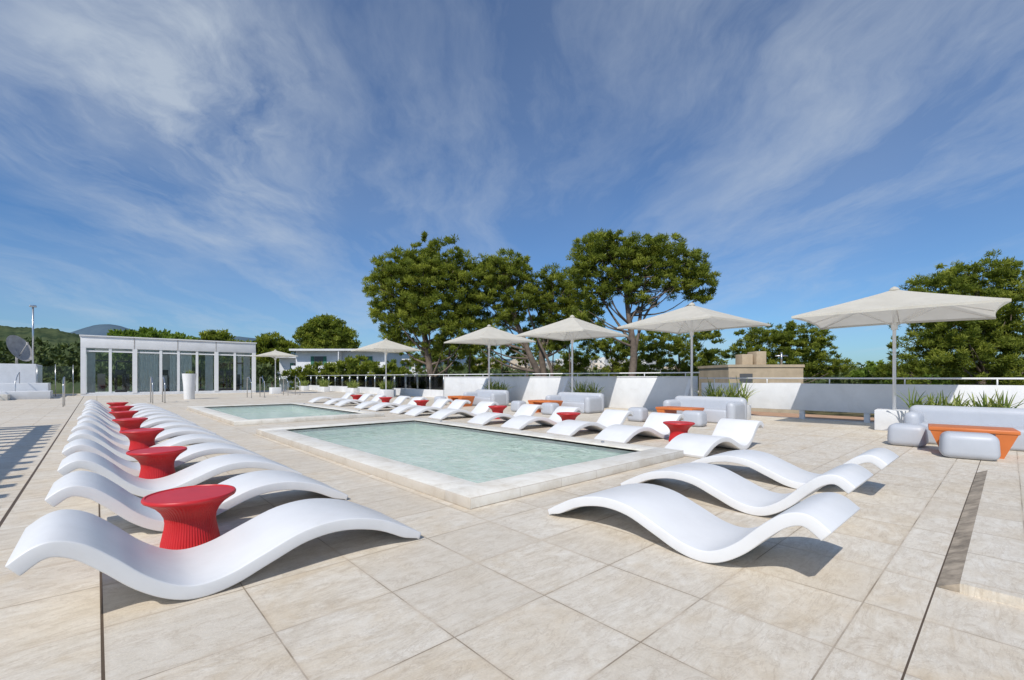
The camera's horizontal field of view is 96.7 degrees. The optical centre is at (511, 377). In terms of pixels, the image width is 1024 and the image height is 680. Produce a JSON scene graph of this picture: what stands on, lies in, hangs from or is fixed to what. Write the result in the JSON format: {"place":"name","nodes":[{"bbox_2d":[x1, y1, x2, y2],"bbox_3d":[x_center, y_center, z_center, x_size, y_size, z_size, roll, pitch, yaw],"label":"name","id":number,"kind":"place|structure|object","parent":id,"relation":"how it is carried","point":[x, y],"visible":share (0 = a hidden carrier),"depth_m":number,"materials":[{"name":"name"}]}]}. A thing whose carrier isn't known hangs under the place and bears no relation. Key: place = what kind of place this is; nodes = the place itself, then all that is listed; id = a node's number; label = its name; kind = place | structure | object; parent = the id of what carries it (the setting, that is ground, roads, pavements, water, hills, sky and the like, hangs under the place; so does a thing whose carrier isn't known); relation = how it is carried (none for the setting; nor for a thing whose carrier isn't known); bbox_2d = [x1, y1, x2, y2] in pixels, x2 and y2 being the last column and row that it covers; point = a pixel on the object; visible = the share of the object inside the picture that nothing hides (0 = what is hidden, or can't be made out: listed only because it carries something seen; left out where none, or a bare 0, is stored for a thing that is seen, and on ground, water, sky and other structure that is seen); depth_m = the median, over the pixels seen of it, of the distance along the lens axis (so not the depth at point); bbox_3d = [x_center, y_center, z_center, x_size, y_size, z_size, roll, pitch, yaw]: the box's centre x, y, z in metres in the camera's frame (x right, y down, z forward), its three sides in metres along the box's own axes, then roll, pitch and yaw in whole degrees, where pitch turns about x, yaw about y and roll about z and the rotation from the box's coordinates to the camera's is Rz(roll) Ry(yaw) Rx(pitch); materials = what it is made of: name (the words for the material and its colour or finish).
{"place":"outdoors","nodes":[
{"label":"outdoors","id":0,"kind":"place"},
{"bbox_2d":[0,325,278,392],"bbox_3d":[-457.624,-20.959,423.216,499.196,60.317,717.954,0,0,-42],"label":"wooded hill","id":1,"kind":"structure","parent":0,"point":[53,336],"depth_m":338.98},
{"bbox_2d":[70,324,675,366],"bbox_3d":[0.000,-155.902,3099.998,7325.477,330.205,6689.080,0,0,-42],"label":"hazy hill","id":2,"kind":"structure","parent":0,"point":[101,329],"depth_m":2586.13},
{"bbox_2d":[53,393,873,417],"bbox_3d":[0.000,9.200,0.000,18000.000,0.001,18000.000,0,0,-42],"label":"ground","id":3,"kind":"structure","parent":0,"point":[837,413],"depth_m":115.58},
{"bbox_2d":[106,326,199,360],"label":"leafy tree","id":4,"kind":"object","parent":3,"relation":"on","point":[149,332],"visible":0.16,"depth_m":57.07,"materials":[{"name":"green plant"}]},
{"bbox_2d":[192,328,244,360],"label":"round pine tree","id":5,"kind":"object","parent":3,"relation":"on","point":[218,335],"visible":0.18,"depth_m":69.00,"materials":[{"name":"green plant"}]},
{"bbox_2d":[246,332,300,386],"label":"round pine tree","id":6,"kind":"object","parent":3,"relation":"on","point":[266,342],"visible":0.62,"depth_m":73.83,"materials":[{"name":"green plant"}]},
{"bbox_2d":[279,358,295,389],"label":"walls","id":7,"kind":"structure","parent":3,"relation":"on","point":[284,363],"depth_m":65.58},
{"bbox_2d":[281,364,324,389],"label":"leafy tree","id":8,"kind":"object","parent":3,"relation":"on","point":[300,373],"visible":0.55,"depth_m":47.62,"materials":[{"name":"plant"}]},
{"bbox_2d":[291,314,361,348],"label":"round pine tree","id":9,"kind":"object","parent":3,"relation":"on","point":[327,331],"visible":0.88,"depth_m":72.54,"materials":[{"name":"green plant"}]},
{"bbox_2d":[308,361,346,376],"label":"leafy tree","id":10,"kind":"object","parent":3,"relation":"on","point":[329,368],"visible":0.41,"depth_m":49.61,"materials":[{"name":"plant"}]},
{"bbox_2d":[296,351,401,386],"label":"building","id":11,"kind":"structure","parent":3,"relation":"on","point":[303,358],"depth_m":62.00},
{"bbox_2d":[289,349,398,353],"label":"roof slab","id":12,"kind":"structure","parent":11,"relation":"on","point":[321,350],"depth_m":60.70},
{"bbox_2d":[335,354,372,376],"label":"leafy tree","id":13,"kind":"object","parent":3,"relation":"on","point":[350,365],"visible":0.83,"depth_m":49.11,"materials":[{"name":"plant"}]},
{"bbox_2d":[366,359,407,387],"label":"leafy tree","id":14,"kind":"object","parent":3,"relation":"on","point":[378,371],"visible":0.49,"depth_m":45.29,"materials":[{"name":"green plant"}]},
{"bbox_2d":[361,231,483,389],"bbox_3d":[-5.915,-0.124,29.943,8.157,18.704,5.264,0,0,0],"label":"broadleaf tree","id":15,"kind":"object","parent":3,"relation":"on","point":[413,305],"visible":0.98,"depth_m":29.24,"materials":[{"name":"green plant"}]},
{"bbox_2d":[399,343,485,376],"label":"pine tree","id":16,"kind":"object","parent":3,"relation":"on","point":[456,364],"visible":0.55,"depth_m":37.78,"materials":[{"name":"green plant"}]},
{"bbox_2d":[453,248,553,376],"bbox_3d":[-0.649,0.192,31.046,7.122,18.115,4.116,0,0,0],"label":"pine tree","id":17,"kind":"object","parent":3,"relation":"on","point":[495,272],"visible":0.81,"depth_m":30.53,"materials":[{"name":"green plant"}]},
{"bbox_2d":[0,337,1022,394],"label":"distant trees","id":18,"kind":"object","parent":3,"relation":"on","point":[64,358],"visible":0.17,"depth_m":61.77,"materials":[{"name":"green plant"}]},
{"bbox_2d":[468,327,590,376],"bbox_3d":[1.469,2.285,39.901,10.946,13.856,3.972,0,0,0],"label":"pine tree","id":19,"kind":"object","parent":3,"relation":"on","point":[497,366],"visible":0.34,"depth_m":39.95,"materials":[{"name":"green plant"}]},
{"bbox_2d":[515,262,592,376],"bbox_3d":[2.987,0.666,31.960,5.781,17.097,4.059,0,0,0],"label":"pine tree","id":20,"kind":"object","parent":3,"relation":"on","point":[550,308],"visible":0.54,"depth_m":31.55,"materials":[{"name":"green plant"}]},
{"bbox_2d":[560,318,649,375],"bbox_3d":[7.832,1.941,38.006,8.100,14.545,4.027,0,0,0],"label":"pine tree","id":21,"kind":"object","parent":3,"relation":"on","point":[603,345],"visible":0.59,"depth_m":37.52,"materials":[{"name":"green plant"}]},
{"bbox_2d":[556,228,721,375],"bbox_3d":[7.821,0.082,27.945,10.192,18.304,4.298,0,0,0],"label":"broadleaf tree","id":22,"kind":"object","parent":3,"relation":"on","point":[630,253],"visible":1,"depth_m":27.41,"materials":[{"name":"green plant"}]},
{"bbox_2d":[475,357,862,392],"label":"distant town","id":23,"kind":"object","parent":3,"relation":"on","point":[594,362],"visible":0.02,"depth_m":274.93},
{"bbox_2d":[619,329,730,382],"bbox_3d":[12.909,2.202,35.905,9.101,14.024,4.260,0,0,0],"label":"pine tree","id":24,"kind":"object","parent":3,"relation":"on","point":[707,357],"visible":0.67,"depth_m":35.32,"materials":[{"name":"green plant"}]},
{"bbox_2d":[720,320,858,383],"bbox_3d":[21.903,2.325,36.087,10.589,13.770,3.915,0,0,0],"label":"pine tree","id":25,"kind":"object","parent":3,"relation":"on","point":[785,339],"visible":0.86,"depth_m":35.38,"materials":[{"name":"green plant"}]},
{"bbox_2d":[849,359,962,384],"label":"pine tree","id":26,"kind":"object","parent":3,"relation":"on","point":[869,367],"visible":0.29,"depth_m":29.84,"materials":[{"name":"green plant"}]},
{"bbox_2d":[871,248,1023,384],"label":"pine tree","id":27,"kind":"object","parent":3,"relation":"on","point":[973,344],"visible":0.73,"depth_m":19.42,"materials":[{"name":"green plant"}]},
{"bbox_2d":[0,390,1023,679],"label":"paving","id":28,"kind":"structure","parent":0,"point":[524,588],"depth_m":2.55,"materials":[{"name":"tile"}]},
{"bbox_2d":[0,363,73,400],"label":"white terrace steps","id":29,"kind":"structure","parent":28,"relation":"on","point":[20,381],"depth_m":27.00,"materials":[{"name":"concrete"}]},
{"bbox_2d":[6,335,31,363],"bbox_3d":[-31.047,-1.744,28.718,1.008,1.848,1.322,0,0,-33],"label":"satellite dish","id":30,"kind":"object","parent":29,"relation":"on","point":[20,348],"visible":0.96,"depth_m":28.81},
{"bbox_2d":[29,305,36,363],"bbox_3d":[-30.162,-2.680,28.657,0.320,3.720,0.200,0,0,-42],"label":"lamp mast","id":31,"kind":"object","parent":29,"relation":"on","point":[32,306],"visible":0.94,"depth_m":28.62,"materials":[{"name":"metal"}]},
{"bbox_2d":[109,411,138,422],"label":"side table","id":32,"kind":"object","parent":28,"relation":"on","point":[122,414],"visible":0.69,"depth_m":11.04,"materials":[{"name":"red plastic"}]},
{"bbox_2d":[85,403,172,414],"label":"sun lounger","id":33,"kind":"object","parent":28,"relation":"on","point":[141,408],"visible":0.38,"depth_m":13.79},
{"bbox_2d":[112,417,147,430],"bbox_3d":[-7.724,1.018,9.211,0.562,0.362,0.562,0,0,-9],"label":"side table","id":34,"kind":"object","parent":28,"relation":"on","point":[128,423],"visible":0.73,"depth_m":9.08,"materials":[{"name":"red plastic"}]},
{"bbox_2d":[84,405,180,418],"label":"sun lounger","id":35,"kind":"object","parent":28,"relation":"on","point":[134,415],"visible":0.42,"depth_m":12.69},
{"bbox_2d":[82,407,184,421],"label":"sun lounger","id":36,"kind":"object","parent":28,"relation":"on","point":[144,415],"visible":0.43,"depth_m":11.78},
{"bbox_2d":[77,413,197,432],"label":"sun lounger","id":37,"kind":"object","parent":28,"relation":"on","point":[151,423],"visible":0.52,"depth_m":9.74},
{"bbox_2d":[82,410,195,427],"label":"sun lounger","id":38,"kind":"object","parent":28,"relation":"on","point":[114,424],"visible":0.48,"depth_m":10.70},
{"bbox_2d":[119,428,164,449],"bbox_3d":[-5.897,1.018,7.263,0.562,0.362,0.562,0,0,6],"label":"side table","id":39,"kind":"object","parent":28,"relation":"on","point":[139,438],"visible":0.8,"depth_m":7.13,"materials":[{"name":"red plastic"}]},
{"bbox_2d":[77,417,215,440],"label":"sun lounger","id":40,"kind":"object","parent":28,"relation":"on","point":[120,436],"visible":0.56,"depth_m":8.55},
{"bbox_2d":[71,422,226,449],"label":"sun lounger","id":41,"kind":"object","parent":28,"relation":"on","point":[166,434],"visible":0.62,"depth_m":7.72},
{"bbox_2d":[126,446,186,478],"bbox_3d":[-4.110,1.018,5.279,0.562,0.362,0.562,0,0,18],"label":"side table","id":42,"kind":"object","parent":28,"relation":"on","point":[156,462],"visible":0.89,"depth_m":5.16,"materials":[{"name":"red plastic"}]},
{"bbox_2d":[67,429,245,461],"bbox_3d":[-5.313,0.975,6.934,2.074,0.444,0.680,0,0,-42],"label":"sun lounger","id":43,"kind":"object","parent":28,"relation":"on","point":[184,440],"visible":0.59,"depth_m":6.75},
{"bbox_2d":[62,439,264,476],"bbox_3d":[-4.409,0.975,5.947,2.074,0.444,0.680,0,0,-42],"label":"sun lounger","id":44,"kind":"object","parent":28,"relation":"on","point":[191,452],"visible":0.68,"depth_m":5.70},
{"bbox_2d":[79,335,256,395],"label":"glass gym pavilion","id":45,"kind":"structure","parent":28,"relation":"on","point":[169,361],"depth_m":32.30,"materials":[{"name":"white paint"}]},
{"bbox_2d":[57,451,301,496],"bbox_3d":[-3.493,0.975,4.984,2.074,0.444,0.680,0,0,-42],"label":"sun lounger","id":46,"kind":"object","parent":28,"relation":"on","point":[200,472],"visible":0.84,"depth_m":4.75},
{"bbox_2d":[141,484,235,549],"bbox_3d":[-2.325,1.018,3.294,0.562,0.362,0.562,0,0,-42],"label":"side table","id":47,"kind":"object","parent":28,"relation":"on","point":[188,514],"visible":0.93,"depth_m":3.17,"materials":[{"name":"red plastic"}]},
{"bbox_2d":[182,370,195,398],"bbox_3d":[-17.653,0.350,24.906,0.678,1.700,0.659,0,0,-11],"label":"tall planter","id":48,"kind":"object","parent":28,"relation":"on","point":[189,380],"visible":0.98,"depth_m":24.69,"materials":[{"name":"white plastic"}]},
{"bbox_2d":[45,470,347,530],"bbox_3d":[-2.599,0.975,4.009,2.074,0.444,0.680,0,0,-41],"label":"sun lounger","id":49,"kind":"object","parent":28,"relation":"on","point":[117,499],"visible":0.73,"depth_m":3.63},
{"bbox_2d":[5,498,420,599],"bbox_3d":[-1.671,0.975,2.935,2.074,0.444,0.680,0,0,-42],"label":"sun lounger","id":50,"kind":"object","parent":28,"relation":"on","point":[238,554],"visible":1,"depth_m":2.62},
{"bbox_2d":[253,350,297,393],"bbox_3d":[-17.186,-0.407,33.058,2.400,3.215,2.400,0,0,-42],"label":"patio umbrella","id":51,"kind":"object","parent":28,"relation":"on","point":[275,389],"visible":1,"depth_m":32.87,"materials":[{"name":"fabric"}]},
{"bbox_2d":[187,403,383,425],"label":"swimming pool","id":52,"kind":"structure","parent":28,"relation":"in","point":[246,414],"depth_m":15.55,"materials":[{"name":"stone"}]},
{"bbox_2d":[316,378,331,391],"bbox_3d":[-15.447,0.585,37.675,1.379,1.230,2.376,0,0,-42],"label":"planter box","id":53,"kind":"object","parent":28,"relation":"on","point":[323,386],"visible":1,"depth_m":37.31,"materials":[{"name":"stone"}]},
{"bbox_2d":[308,392,355,402],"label":"sun lounger","id":54,"kind":"object","parent":28,"relation":"on","point":[345,396],"visible":0.77,"depth_m":21.65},
{"bbox_2d":[323,393,374,404],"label":"sun lounger","id":55,"kind":"object","parent":28,"relation":"on","point":[364,397],"visible":0.81,"depth_m":20.29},
{"bbox_2d":[262,375,443,396],"bbox_3d":[-14.075,0.520,33.772,5.602,1.360,24.060,0,0,-42],"label":"glass railing","id":56,"kind":"object","parent":28,"relation":"on","point":[427,384],"visible":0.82,"depth_m":31.01,"materials":[{"name":"white"}]},
{"bbox_2d":[345,379,362,393],"bbox_3d":[-11.810,0.647,33.480,1.296,1.106,2.159,0,0,-42],"label":"planter box","id":57,"kind":"object","parent":28,"relation":"on","point":[353,388],"visible":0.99,"depth_m":33.09,"materials":[{"name":"stone"}]},
{"bbox_2d":[335,394,387,406],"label":"sun lounger","id":58,"kind":"object","parent":28,"relation":"on","point":[346,401],"visible":0.72,"depth_m":19.11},
{"bbox_2d":[354,396,410,408],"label":"sun lounger","id":59,"kind":"object","parent":28,"relation":"on","point":[400,400],"visible":0.76,"depth_m":17.65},
{"bbox_2d":[351,338,420,396],"bbox_3d":[-7.479,-0.557,27.025,3.000,3.515,3.000,0,0,-42],"label":"patio umbrella","id":60,"kind":"object","parent":28,"relation":"on","point":[385,345],"visible":0.98,"depth_m":26.82,"materials":[{"name":"fabric"}]},
{"bbox_2d":[377,380,397,395],"bbox_3d":[-8.014,0.647,29.536,1.279,1.105,2.241,0,0,-42],"label":"planter box","id":61,"kind":"object","parent":28,"relation":"on","point":[389,386],"visible":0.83,"depth_m":29.16,"materials":[{"name":"stone"}]},
{"bbox_2d":[368,397,427,410],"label":"sun lounger","id":62,"kind":"object","parent":28,"relation":"on","point":[378,406],"visible":0.74,"depth_m":16.49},
{"bbox_2d":[389,398,452,413],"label":"sun lounger","id":63,"kind":"object","parent":28,"relation":"on","point":[440,402],"visible":0.7,"depth_m":15.38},
{"bbox_2d":[404,399,470,416],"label":"sun lounger","id":64,"kind":"object","parent":28,"relation":"on","point":[454,404],"visible":0.77,"depth_m":14.46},
{"bbox_2d":[448,395,474,406],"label":"table","id":65,"kind":"object","parent":28,"relation":"on","point":[469,398],"visible":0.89,"depth_m":18.68,"materials":[{"name":"orange paint"}]},
{"bbox_2d":[428,401,498,419],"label":"sun lounger","id":66,"kind":"object","parent":28,"relation":"on","point":[479,408],"visible":0.87,"depth_m":13.41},
{"bbox_2d":[256,418,683,508],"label":"swimming pool","id":67,"kind":"structure","parent":28,"relation":"in","point":[469,466],"depth_m":7.38,"materials":[{"name":"liquid"}]},
{"bbox_2d":[463,389,508,405],"bbox_3d":[-1.129,0.870,19.552,0.940,0.660,2.100,0,0,-42],"label":"outdoor sofa","id":68,"kind":"object","parent":28,"relation":"on","point":[500,397],"visible":0.82,"depth_m":19.05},
{"bbox_2d":[444,325,535,389],"bbox_3d":[-1.041,-0.603,20.716,3.000,3.605,3.000,0,0,-37],"label":"patio umbrella","id":69,"kind":"object","parent":28,"relation":"on","point":[489,335],"visible":0.9,"depth_m":20.49,"materials":[{"name":"fabric"}]},
{"bbox_2d":[481,378,514,390],"bbox_3d":[-0.762,0.578,21.463,1.357,1.244,2.546,0,0,-42],"label":"planter box","id":70,"kind":"object","parent":28,"relation":"on","point":[495,387],"visible":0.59,"depth_m":21.27,"materials":[{"name":"stone"}]},
{"bbox_2d":[467,404,543,424],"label":"sun lounger","id":71,"kind":"object","parent":28,"relation":"on","point":[484,418],"visible":0.81,"depth_m":11.88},
{"bbox_2d":[501,406,582,429],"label":"sun lounger","id":72,"kind":"object","parent":28,"relation":"on","point":[520,422],"visible":0.81,"depth_m":10.80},
{"bbox_2d":[528,400,562,412],"bbox_3d":[1.123,0.990,15.380,0.680,0.420,1.000,0,0,-42],"label":"table","id":73,"kind":"object","parent":28,"relation":"on","point":[540,402],"visible":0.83,"depth_m":15.28,"materials":[{"name":"orange paint"}]},
{"bbox_2d":[541,402,558,414],"bbox_3d":[1.232,1.010,14.667,0.421,0.380,0.547,0,0,-42],"label":"pouf","id":74,"kind":"object","parent":28,"relation":"on","point":[549,408],"visible":0.73,"depth_m":14.47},
{"bbox_2d":[556,412,580,420],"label":"side table","id":75,"kind":"object","parent":28,"relation":"on","point":[568,415],"visible":0.64,"depth_m":10.55,"materials":[{"name":"red plastic"}]},
{"bbox_2d":[444,377,697,409],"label":"wall","id":76,"kind":"structure","parent":28,"relation":"on","point":[650,393],"depth_m":18.16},
{"bbox_2d":[545,376,697,376],"bbox_3d":[1.197,-0.018,21.067,0.220,0.033,15.100,0,0,-42],"label":"coping","id":77,"kind":"object","parent":76,"relation":"on","point":[621,376],"visible":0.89,"depth_m":17.58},
{"bbox_2d":[516,315,627,391],"bbox_3d":[2.263,-0.573,17.098,3.000,3.545,3.000,0,0,43],"label":"patio umbrella","id":78,"kind":"object","parent":28,"relation":"on","point":[572,328],"visible":0.92,"depth_m":16.98,"materials":[{"name":"fabric"}]},
{"bbox_2d":[545,392,603,413],"bbox_3d":[2.175,0.870,15.934,0.940,0.660,2.000,0,0,-42],"label":"outdoor sofa","id":79,"kind":"object","parent":28,"relation":"on","point":[587,403],"visible":0.7,"depth_m":15.43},
{"bbox_2d":[568,381,603,392],"bbox_3d":[2.775,0.597,17.484,1.236,1.206,1.926,0,0,-42],"label":"planter box","id":80,"kind":"object","parent":28,"relation":"on","point":[592,388],"visible":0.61,"depth_m":17.37,"materials":[{"name":"stone"}]},
{"bbox_2d":[546,409,633,435],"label":"sun lounger","id":81,"kind":"object","parent":28,"relation":"on","point":[608,417],"visible":0.91,"depth_m":9.76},
{"bbox_2d":[627,407,647,421],"bbox_3d":[3.430,1.010,12.408,0.421,0.380,0.484,0,0,-42],"label":"pouf","id":82,"kind":"object","parent":28,"relation":"on","point":[640,414],"visible":0.88,"depth_m":12.23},
{"bbox_2d":[594,412,684,442],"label":"sun lounger","id":83,"kind":"object","parent":28,"relation":"on","point":[654,426],"visible":0.9,"depth_m":8.76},
{"bbox_2d":[663,421,694,441],"bbox_3d":[3.103,1.018,8.466,0.562,0.362,0.562,0,0,9],"label":"side table","id":84,"kind":"object","parent":28,"relation":"on","point":[676,428],"visible":0.78,"depth_m":8.33,"materials":[{"name":"red plastic"}]},
{"bbox_2d":[656,406,703,413],"bbox_3d":[4.360,0.990,11.835,0.680,0.420,1.000,0,0,-42],"label":"table","id":85,"kind":"object","parent":28,"relation":"on","point":[668,409],"visible":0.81,"depth_m":11.74,"materials":[{"name":"orange paint"}]},
{"bbox_2d":[684,379,694,395],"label":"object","id":86,"kind":"object","parent":28,"relation":"on","point":[688,390],"visible":0.29,"depth_m":15.21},
{"bbox_2d":[617,302,770,395],"bbox_3d":[5.439,-0.532,13.768,3.120,3.465,3.120,0,0,-35],"label":"patio umbrella","id":87,"kind":"object","parent":28,"relation":"on","point":[691,318],"visible":0.94,"depth_m":13.74,"materials":[{"name":"fabric"}]},
{"bbox_2d":[681,410,706,426],"bbox_3d":[4.472,1.010,11.193,0.421,0.380,0.547,0,0,-42],"label":"pouf","id":88,"kind":"object","parent":28,"relation":"on","point":[698,418],"visible":0.77,"depth_m":11.00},
{"bbox_2d":[548,483,859,562],"bbox_3d":[1.256,0.975,3.420,0.680,0.444,2.074,0,0,-42],"label":"sun lounger","id":89,"kind":"object","parent":28,"relation":"on","point":[681,523],"visible":1,"depth_m":3.18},
{"bbox_2d":[663,396,746,422],"bbox_3d":[5.276,0.870,12.537,0.940,0.660,2.000,0,0,-42],"label":"outdoor sofa","id":90,"kind":"object","parent":28,"relation":"on","point":[716,409],"visible":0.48,"depth_m":12.24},
{"bbox_2d":[665,418,763,457],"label":"sun lounger","id":91,"kind":"object","parent":28,"relation":"on","point":[739,434],"visible":0.92,"depth_m":7.40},
{"bbox_2d":[694,377,758,419],"bbox_3d":[6.300,0.576,13.372,1.454,1.248,2.247,0,0,-42],"label":"planter box","id":92,"kind":"object","parent":28,"relation":"on","point":[719,393],"visible":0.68,"depth_m":13.18,"materials":[{"name":"stone"}]},
{"bbox_2d":[621,462,872,515],"bbox_3d":[2.126,0.975,4.407,0.680,0.444,2.074,0,0,-42],"label":"sun lounger","id":93,"kind":"object","parent":28,"relation":"on","point":[733,490],"visible":0.98,"depth_m":4.18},
{"bbox_2d":[690,448,898,488],"bbox_3d":[3.101,0.975,5.298,0.680,0.444,2.074,0,0,-43],"label":"sun lounger","id":94,"kind":"object","parent":28,"relation":"on","point":[779,470],"visible":0.73,"depth_m":5.16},
{"bbox_2d":[791,286,1011,430],"bbox_3d":[8.695,-0.432,10.350,3.360,3.265,3.360,0,0,44],"label":"patio umbrella","id":95,"kind":"object","parent":28,"relation":"on","point":[894,307],"visible":0.98,"depth_m":10.25,"materials":[{"name":"fabric"}]},
{"bbox_2d":[887,423,928,446],"bbox_3d":[6.968,1.010,8.015,0.463,0.380,0.526,0,0,-42],"label":"pouf","id":96,"kind":"object","parent":28,"relation":"on","point":[907,434],"visible":1,"depth_m":7.86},
{"bbox_2d":[894,387,1023,407],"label":"planter box","id":97,"kind":"object","parent":28,"relation":"on","point":[957,402],"visible":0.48,"depth_m":9.04,"materials":[{"name":"stone"}]},
{"bbox_2d":[903,405,1023,450],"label":"outdoor sofa","id":98,"kind":"object","parent":28,"relation":"on","point":[925,415],"visible":0.47,"depth_m":8.21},
{"bbox_2d":[939,431,1000,460],"bbox_3d":[6.769,1.010,6.750,0.631,0.380,0.421,0,0,39],"label":"pouf","id":99,"kind":"object","parent":28,"relation":"on","point":[971,445],"visible":1,"depth_m":6.61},
{"bbox_2d":[928,424,1020,458],"bbox_3d":[7.175,0.990,7.121,0.980,0.420,0.680,0,0,42],"label":"table","id":100,"kind":"object","parent":28,"relation":"on","point":[1007,437],"visible":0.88,"depth_m":6.82,"materials":[{"name":"orange paint"}]},
{"bbox_2d":[937,470,1023,608],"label":"floor tile","id":101,"kind":"object","parent":28,"relation":"on","point":[984,558],"visible":1,"depth_m":3.14,"materials":[{"name":"tile"}]},
{"bbox_2d":[0,0,1023,366],"label":"sky","id":102,"kind":"structure","parent":0,"point":[190,167],"materials":[{"name":"blue"}]},
{"bbox_2d":[699,367,802,413],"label":"walls","id":103,"kind":"structure","parent":0,"point":[765,372],"depth_m":25.00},
{"bbox_2d":[698,365,804,368],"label":"parapet","id":104,"kind":"structure","parent":103,"relation":"on","point":[713,366],"depth_m":24.95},
{"bbox_2d":[735,354,752,364],"bbox_3d":[13.250,-1.001,26.000,0.600,0.598,0.800,0,0,0],"label":"chimney","id":105,"kind":"object","parent":104,"relation":"on","point":[743,359],"visible":0.89,"depth_m":25.60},
{"bbox_2d":[747,351,765,364],"bbox_3d":[13.925,-1.076,25.900,0.550,0.748,1.000,0,0,0],"label":"chimney","id":106,"kind":"object","parent":104,"relation":"on","point":[759,357],"visible":0.83,"depth_m":25.40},
{"bbox_2d":[751,411,873,421],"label":"roof","id":107,"kind":"structure","parent":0,"point":[832,417],"depth_m":15.08,"materials":[{"name":"ceramic"}]},
{"bbox_2d":[864,413,869,422],"bbox_3d":[9.402,1.076,12.052,0.100,0.248,0.120,0,0,-42],"label":"foot","id":108,"kind":"object","parent":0,"point":[866,417],"visible":1,"depth_m":12.01},
{"bbox_2d":[701,383,1023,413],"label":"panel","id":109,"kind":"object","parent":108,"relation":"on","point":[860,398],"visible":0.56,"depth_m":12.24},
{"bbox_2d":[307,372,1023,384],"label":"handrail","id":110,"kind":"object","parent":109,"relation":"on","point":[996,379],"visible":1,"depth_m":14.97,"materials":[{"name":"metal"}]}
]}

